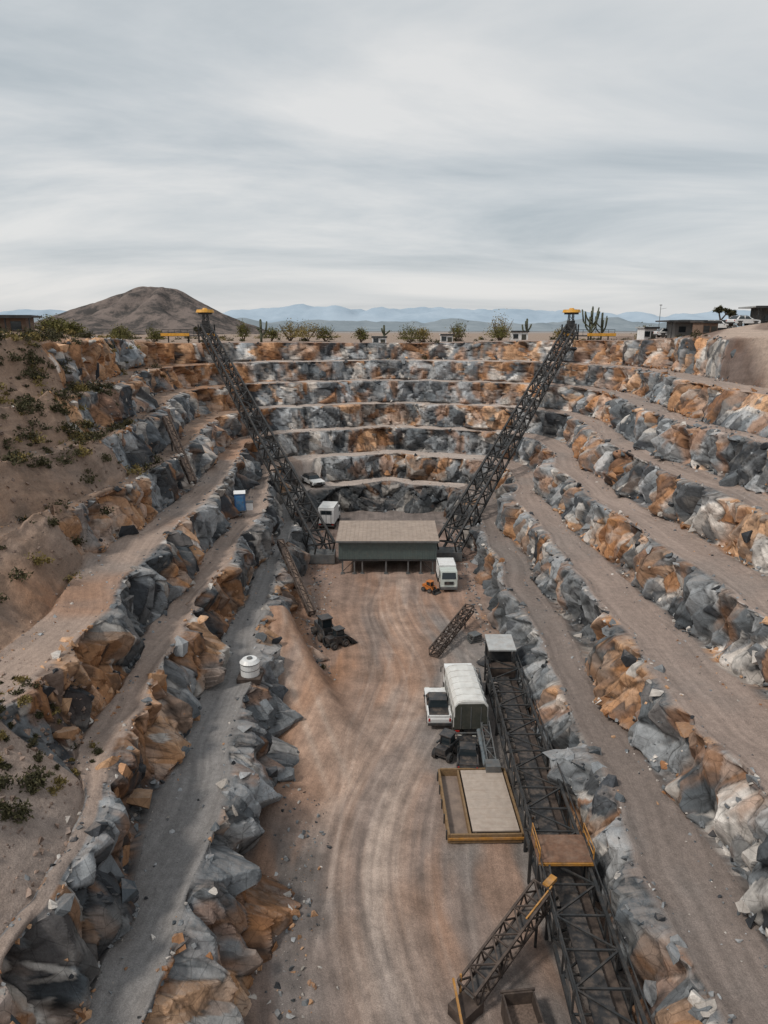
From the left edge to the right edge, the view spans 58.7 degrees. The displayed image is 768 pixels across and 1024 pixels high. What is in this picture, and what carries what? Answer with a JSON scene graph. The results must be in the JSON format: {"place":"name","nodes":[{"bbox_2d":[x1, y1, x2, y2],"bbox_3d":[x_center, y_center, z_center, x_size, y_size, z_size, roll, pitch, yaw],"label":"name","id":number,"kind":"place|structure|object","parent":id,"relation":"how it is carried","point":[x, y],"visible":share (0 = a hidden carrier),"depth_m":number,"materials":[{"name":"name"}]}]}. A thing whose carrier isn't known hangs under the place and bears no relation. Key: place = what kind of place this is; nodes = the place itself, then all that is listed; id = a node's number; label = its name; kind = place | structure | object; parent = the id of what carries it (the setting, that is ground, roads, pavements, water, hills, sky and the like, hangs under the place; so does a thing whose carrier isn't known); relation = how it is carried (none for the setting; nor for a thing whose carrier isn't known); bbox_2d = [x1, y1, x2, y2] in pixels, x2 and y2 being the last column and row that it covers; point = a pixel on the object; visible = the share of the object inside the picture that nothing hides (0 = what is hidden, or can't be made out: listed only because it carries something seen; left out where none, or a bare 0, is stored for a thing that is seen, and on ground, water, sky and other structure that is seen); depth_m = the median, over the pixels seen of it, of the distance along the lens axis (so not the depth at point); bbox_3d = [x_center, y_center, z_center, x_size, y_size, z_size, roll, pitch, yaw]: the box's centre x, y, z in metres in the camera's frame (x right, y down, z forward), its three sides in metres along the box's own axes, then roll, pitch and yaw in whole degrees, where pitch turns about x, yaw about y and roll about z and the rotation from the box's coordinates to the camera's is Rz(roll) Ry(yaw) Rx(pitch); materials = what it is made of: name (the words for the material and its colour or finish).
{"place":"outdoors","nodes":[
{"label":"outdoors","id":0,"kind":"place"},
{"bbox_2d":[34,286,278,334],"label":"cinder hill","id":1,"kind":"structure","parent":0,"point":[138,310],"depth_m":375.86,"materials":[{"name":"soil"}]},
{"bbox_2d":[0,304,750,323],"bbox_3d":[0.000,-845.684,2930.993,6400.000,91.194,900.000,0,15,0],"label":"distant mountains","id":2,"kind":"structure","parent":0,"point":[300,312],"depth_m":2835.40,"materials":[{"name":"blue stone"}]},
{"bbox_2d":[0,323,767,1023],"bbox_3d":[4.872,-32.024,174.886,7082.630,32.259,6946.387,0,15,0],"label":"quarry terrain","id":3,"kind":"structure","parent":0,"point":[238,921],"depth_m":51.65,"materials":[{"name":"stone"}]},
{"bbox_2d":[0,315,41,332],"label":"flat roof hut","id":4,"kind":"object","parent":3,"relation":"on","point":[15,323],"visible":0.73,"depth_m":77.62,"materials":[{"name":"brown paint"}]},
{"bbox_2d":[34,313,69,330],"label":"desert tree","id":5,"kind":"object","parent":3,"relation":"on","point":[55,322],"visible":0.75,"depth_m":95.80,"materials":[{"name":"green plant"}]},
{"bbox_2d":[54,319,87,333],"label":"desert tree","id":6,"kind":"object","parent":3,"relation":"on","point":[72,325],"visible":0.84,"depth_m":93.27,"materials":[{"name":"green plant"}]},
{"bbox_2d":[0,365,193,925],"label":"hillside stones","id":7,"kind":"object","parent":3,"relation":"on","point":[22,758],"visible":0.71,"depth_m":37.19,"materials":[{"name":"stone"}]},
{"bbox_2d":[105,324,132,338],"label":"desert tree","id":8,"kind":"object","parent":3,"relation":"on","point":[118,332],"visible":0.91,"depth_m":134.64,"materials":[{"name":"green plant"}]},
{"bbox_2d":[110,323,138,338],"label":"desert tree","id":9,"kind":"object","parent":3,"relation":"on","point":[130,335],"visible":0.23,"depth_m":143.31,"materials":[{"name":"green plant"}]},
{"bbox_2d":[144,324,166,341],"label":"desert tree","id":10,"kind":"object","parent":3,"relation":"on","point":[153,335],"visible":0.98,"depth_m":144.45,"materials":[{"name":"green plant"}]},
{"bbox_2d":[162,415,196,483],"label":"discharge chute","id":11,"kind":"object","parent":3,"relation":"on","point":[178,448],"visible":0.98,"depth_m":79.12,"materials":[{"name":"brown metal"}]},
{"bbox_2d":[231,320,251,339],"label":"desert tree","id":12,"kind":"object","parent":3,"relation":"on","point":[241,329],"visible":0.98,"depth_m":153.95,"materials":[{"name":"green plant"}]},
{"bbox_2d":[233,490,252,511],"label":"portable toilet","id":13,"kind":"object","parent":3,"relation":"on","point":[241,505],"visible":0.96,"depth_m":81.93,"materials":[{"name":"blue plastic"}]},
{"bbox_2d":[160,308,335,563],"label":"inclined lattice conveyor","id":14,"kind":"object","parent":3,"relation":"on","point":[326,555],"visible":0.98,"depth_m":106.00,"materials":[{"name":"metal"}]},
{"bbox_2d":[236,655,263,683],"bbox_3d":[-10.250,11.992,52.492,1.900,1.800,1.800,0,15,0],"label":"white water tank","id":15,"kind":"object","parent":3,"relation":"on","point":[251,670],"visible":1,"depth_m":51.92,"materials":[{"name":"paint"}]},
{"bbox_2d":[256,319,266,341],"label":"saguaro cactus","id":16,"kind":"object","parent":3,"relation":"on","point":[260,328],"visible":1,"depth_m":146.67,"materials":[{"name":"green plant"}]},
{"bbox_2d":[259,325,281,340],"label":"desert tree","id":17,"kind":"object","parent":3,"relation":"on","point":[273,334],"visible":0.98,"depth_m":150.24,"materials":[{"name":"green plant"}]},
{"bbox_2d":[277,318,309,340],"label":"desert tree","id":18,"kind":"object","parent":3,"relation":"on","point":[290,333],"visible":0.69,"depth_m":152.08,"materials":[{"name":"green plant"}]},
{"bbox_2d":[276,539,315,615],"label":"discharge chute","id":19,"kind":"object","parent":3,"relation":"on","point":[305,598],"visible":1,"depth_m":75.47,"materials":[{"name":"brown metal"}]},
{"bbox_2d":[289,321,328,340],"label":"desert tree","id":20,"kind":"object","parent":3,"relation":"on","point":[304,331],"visible":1,"depth_m":149.39,"materials":[{"name":"green plant"}]},
{"bbox_2d":[301,472,324,486],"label":"parked car","id":21,"kind":"object","parent":3,"relation":"on","point":[312,479],"visible":1,"depth_m":115.73,"materials":[{"name":"white paint"}]},
{"bbox_2d":[316,322,336,341],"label":"desert tree","id":22,"kind":"object","parent":3,"relation":"on","point":[325,333],"visible":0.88,"depth_m":151.46,"materials":[{"name":"green plant"}]},
{"bbox_2d":[0,323,707,823],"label":"desert scrub","id":23,"kind":"object","parent":3,"relation":"on","point":[26,401],"visible":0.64,"depth_m":59.45,"materials":[{"name":"green plant"}]},
{"bbox_2d":[350,326,371,342],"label":"desert tree","id":24,"kind":"object","parent":3,"relation":"on","point":[362,334],"visible":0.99,"depth_m":148.78,"materials":[{"name":"green plant"}]},
{"bbox_2d":[371,336,386,342],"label":"white cabin","id":25,"kind":"object","parent":3,"relation":"on","point":[380,339],"visible":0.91,"depth_m":146.84,"materials":[{"name":"paint"}]},
{"bbox_2d":[0,335,767,1023],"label":"rock rubble","id":26,"kind":"object","parent":3,"relation":"on","point":[700,1009],"visible":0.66,"depth_m":43.81,"materials":[{"name":"grey stone"}]},
{"bbox_2d":[381,325,389,335],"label":"saguaro cactus","id":27,"kind":"object","parent":3,"relation":"on","point":[383,331],"visible":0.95,"depth_m":150.69,"materials":[{"name":"green plant"}]},
{"bbox_2d":[391,322,426,342],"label":"desert tree","id":28,"kind":"object","parent":3,"relation":"on","point":[411,333],"visible":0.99,"depth_m":147.61,"materials":[{"name":"green plant"}]},
{"bbox_2d":[414,326,432,341],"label":"desert tree","id":29,"kind":"object","parent":3,"relation":"on","point":[423,333],"visible":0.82,"depth_m":149.67,"materials":[{"name":"green plant"}]},
{"bbox_2d":[439,334,453,341],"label":"white cabin","id":30,"kind":"object","parent":3,"relation":"on","point":[446,337],"visible":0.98,"depth_m":152.12,"materials":[{"name":"paint"}]},
{"bbox_2d":[445,321,468,340],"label":"desert tree","id":31,"kind":"object","parent":3,"relation":"on","point":[458,334],"visible":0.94,"depth_m":154.53,"materials":[{"name":"green plant"}]},
{"bbox_2d":[482,309,513,339],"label":"desert tree","id":32,"kind":"object","parent":3,"relation":"on","point":[498,324],"visible":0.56,"depth_m":152.13,"materials":[{"name":"green plant"}]},
{"bbox_2d":[486,325,513,340],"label":"desert tree","id":33,"kind":"object","parent":3,"relation":"on","point":[498,333],"visible":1,"depth_m":147.32,"materials":[{"name":"green plant"}]},
{"bbox_2d":[509,331,528,339],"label":"white cabin","id":34,"kind":"object","parent":3,"relation":"on","point":[519,335],"visible":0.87,"depth_m":150.75,"materials":[{"name":"paint"}]},
{"bbox_2d":[437,308,615,560],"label":"inclined lattice conveyor","id":35,"kind":"object","parent":3,"relation":"on","point":[455,551],"visible":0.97,"depth_m":107.11,"materials":[{"name":"metal"}]},
{"bbox_2d":[522,318,531,330],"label":"saguaro cactus","id":36,"kind":"object","parent":3,"relation":"on","point":[526,326],"visible":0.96,"depth_m":150.31,"materials":[{"name":"green plant"}]},
{"bbox_2d":[552,326,571,338],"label":"desert tree","id":37,"kind":"object","parent":3,"relation":"on","point":[557,332],"visible":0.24,"depth_m":148.09,"materials":[{"name":"green plant"}]},
{"bbox_2d":[582,306,599,339],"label":"saguaro cactus","id":38,"kind":"object","parent":3,"relation":"on","point":[590,320],"visible":0.88,"depth_m":144.24,"materials":[{"name":"green plant"}]},
{"bbox_2d":[595,313,607,339],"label":"saguaro cactus","id":39,"kind":"object","parent":3,"relation":"on","point":[602,323],"visible":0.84,"depth_m":145.47,"materials":[{"name":"green plant"}]},
{"bbox_2d":[635,327,659,339],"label":"white cabin","id":40,"kind":"object","parent":3,"relation":"on","point":[643,333],"visible":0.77,"depth_m":121.96,"materials":[{"name":"paint"}]},
{"bbox_2d":[653,328,666,337],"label":"parked car","id":41,"kind":"object","parent":3,"relation":"on","point":[661,332],"visible":0.56,"depth_m":116.16,"materials":[{"name":"white paint"}]},
{"bbox_2d":[655,320,742,337],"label":"flat roof building","id":42,"kind":"structure","parent":3,"relation":"on","point":[678,327],"depth_m":111.86,"materials":[{"name":"grey paint"}]},
{"bbox_2d":[690,321,721,334],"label":"tool shed","id":43,"kind":"structure","parent":3,"relation":"on","point":[703,327],"depth_m":104.23,"materials":[{"name":"brown paint"}]},
{"bbox_2d":[712,305,733,319],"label":"joshua tree","id":44,"kind":"object","parent":3,"relation":"on","point":[720,309],"visible":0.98,"depth_m":112.83,"materials":[{"name":"green plant"}]},
{"bbox_2d":[715,320,736,328],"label":"parked car","id":45,"kind":"object","parent":3,"relation":"on","point":[723,325],"visible":0.47,"depth_m":105.92,"materials":[{"name":"white paint"}]},
{"bbox_2d":[727,309,737,317],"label":"joshua tree","id":46,"kind":"object","parent":3,"relation":"on","point":[730,314],"visible":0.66,"depth_m":115.20,"materials":[{"name":"green plant"}]},
{"bbox_2d":[725,315,760,325],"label":"parked car","id":47,"kind":"object","parent":3,"relation":"on","point":[739,320],"visible":0.94,"depth_m":103.64,"materials":[{"name":"white paint"}]},
{"bbox_2d":[738,306,767,324],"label":"flat roof building","id":48,"kind":"structure","parent":3,"relation":"on","point":[759,313],"depth_m":107.21,"materials":[{"name":"grey concrete"}]},
{"bbox_2d":[0,0,767,316],"label":"sky","id":49,"kind":"structure","parent":0,"point":[611,156],"materials":[{"name":"grey"}]},
{"bbox_2d":[34,314,743,330],"bbox_3d":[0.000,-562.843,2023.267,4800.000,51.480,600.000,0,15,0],"label":"distant foothills","id":50,"kind":"structure","parent":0,"point":[618,324],"depth_m":1933.79,"materials":[{"name":"grey stone"}]},
{"bbox_2d":[242,510,630,1023],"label":"quarry floor ground","id":51,"kind":"structure","parent":0,"point":[410,916],"depth_m":41.58,"materials":[{"name":"brown soil"}]},
{"bbox_2d":[311,613,340,646],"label":"skid steer loader","id":52,"kind":"object","parent":51,"relation":"on","point":[321,629],"visible":0.77,"depth_m":67.71,"materials":[{"name":"black paint"}]},
{"bbox_2d":[318,501,341,528],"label":"box truck","id":53,"kind":"object","parent":51,"relation":"on","point":[329,511],"visible":0.94,"depth_m":105.41,"materials":[{"name":"white paint"}]},
{"bbox_2d":[324,625,357,650],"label":"skid steer loader","id":54,"kind":"object","parent":51,"relation":"on","point":[336,638],"visible":1,"depth_m":66.37,"materials":[{"name":"black paint"}]},
{"bbox_2d":[336,520,438,574],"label":"stilted metal shed","id":55,"kind":"structure","parent":51,"relation":"on","point":[379,540],"depth_m":86.01,"materials":[{"name":"grey metal"}]},
{"bbox_2d":[256,522,568,1020],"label":"loose stones","id":56,"kind":"object","parent":51,"relation":"on","point":[277,986],"visible":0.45,"depth_m":40.82,"materials":[{"name":"grey stone"}]},
{"bbox_2d":[421,579,440,594],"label":"compact orange loader","id":57,"kind":"object","parent":51,"relation":"on","point":[428,585],"visible":1,"depth_m":80.35,"materials":[{"name":"paint"}]},
{"bbox_2d":[423,687,451,725],"bbox_3d":[4.300,15.436,55.077,2.170,1.614,5.170,0,15,0],"label":"pickup truck","id":58,"kind":"object","parent":51,"relation":"on","point":[436,702],"visible":0.91,"depth_m":54.02,"materials":[{"name":"white paint"}]},
{"bbox_2d":[431,728,458,762],"bbox_3d":[4.744,16.781,49.882,1.492,1.746,2.877,9,17,30],"label":"skid steer loader","id":59,"kind":"object","parent":51,"relation":"on","point":[446,746],"visible":0.88,"depth_m":49.19,"materials":[{"name":"black paint"}]},
{"bbox_2d":[436,557,459,589],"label":"cab truck","id":60,"kind":"object","parent":51,"relation":"on","point":[446,573],"visible":1,"depth_m":80.39,"materials":[{"name":"white paint"}]},
{"bbox_2d":[428,604,473,657],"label":"lattice boom section","id":61,"kind":"object","parent":51,"relation":"on","point":[468,614],"visible":1,"depth_m":67.54,"materials":[{"name":"brown metal"}]},
{"bbox_2d":[440,663,487,734],"bbox_3d":[6.399,14.625,55.087,2.870,3.298,8.180,0,15,-2],"label":"covered truck","id":62,"kind":"object","parent":51,"relation":"on","point":[468,704],"visible":0.88,"depth_m":51.82,"materials":[{"name":"white fabric"}]},
{"bbox_2d":[455,735,478,768],"bbox_3d":[6.000,17.241,49.141,1.736,1.291,4.136,1,15,6],"label":"black pickup truck","id":63,"kind":"object","parent":51,"relation":"on","point":[467,751],"visible":0.85,"depth_m":48.32,"materials":[{"name":"paint"}]},
{"bbox_2d":[466,631,482,643],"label":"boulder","id":64,"kind":"object","parent":51,"relation":"on","point":[474,637],"visible":1,"depth_m":67.50,"materials":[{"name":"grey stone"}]},
{"bbox_2d":[437,767,523,843],"bbox_3d":[6.101,18.876,44.150,4.800,0.720,6.540,0,15,-1],"label":"timber material bay","id":65,"kind":"object","parent":51,"relation":"on","point":[478,805],"visible":0.91,"depth_m":43.55,"materials":[{"name":"wood"}]},
{"bbox_2d":[476,668,500,772],"bbox_3d":[7.508,15.830,52.424,1.155,2.282,11.982,0,15,0],"label":"slim belt conveyor","id":66,"kind":"object","parent":51,"relation":"on","point":[491,765],"visible":0.46,"depth_m":48.98,"materials":[{"name":"grey metal"}]},
{"bbox_2d":[448,874,556,1023],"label":"feeder conveyor","id":67,"kind":"object","parent":51,"relation":"on","point":[466,1005],"visible":0.99,"depth_m":32.07,"materials":[{"name":"brown metal"}]},
{"bbox_2d":[500,987,546,1023],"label":"gravel hopper","id":68,"kind":"object","parent":51,"relation":"on","point":[520,1006],"visible":1,"depth_m":30.55,"materials":[{"name":"brown metal"}]},
{"bbox_2d":[484,634,653,1023],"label":"truss belt conveyor","id":69,"kind":"object","parent":51,"relation":"on","point":[559,850],"visible":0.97,"depth_m":36.10,"materials":[{"name":"metal"}]}
]}

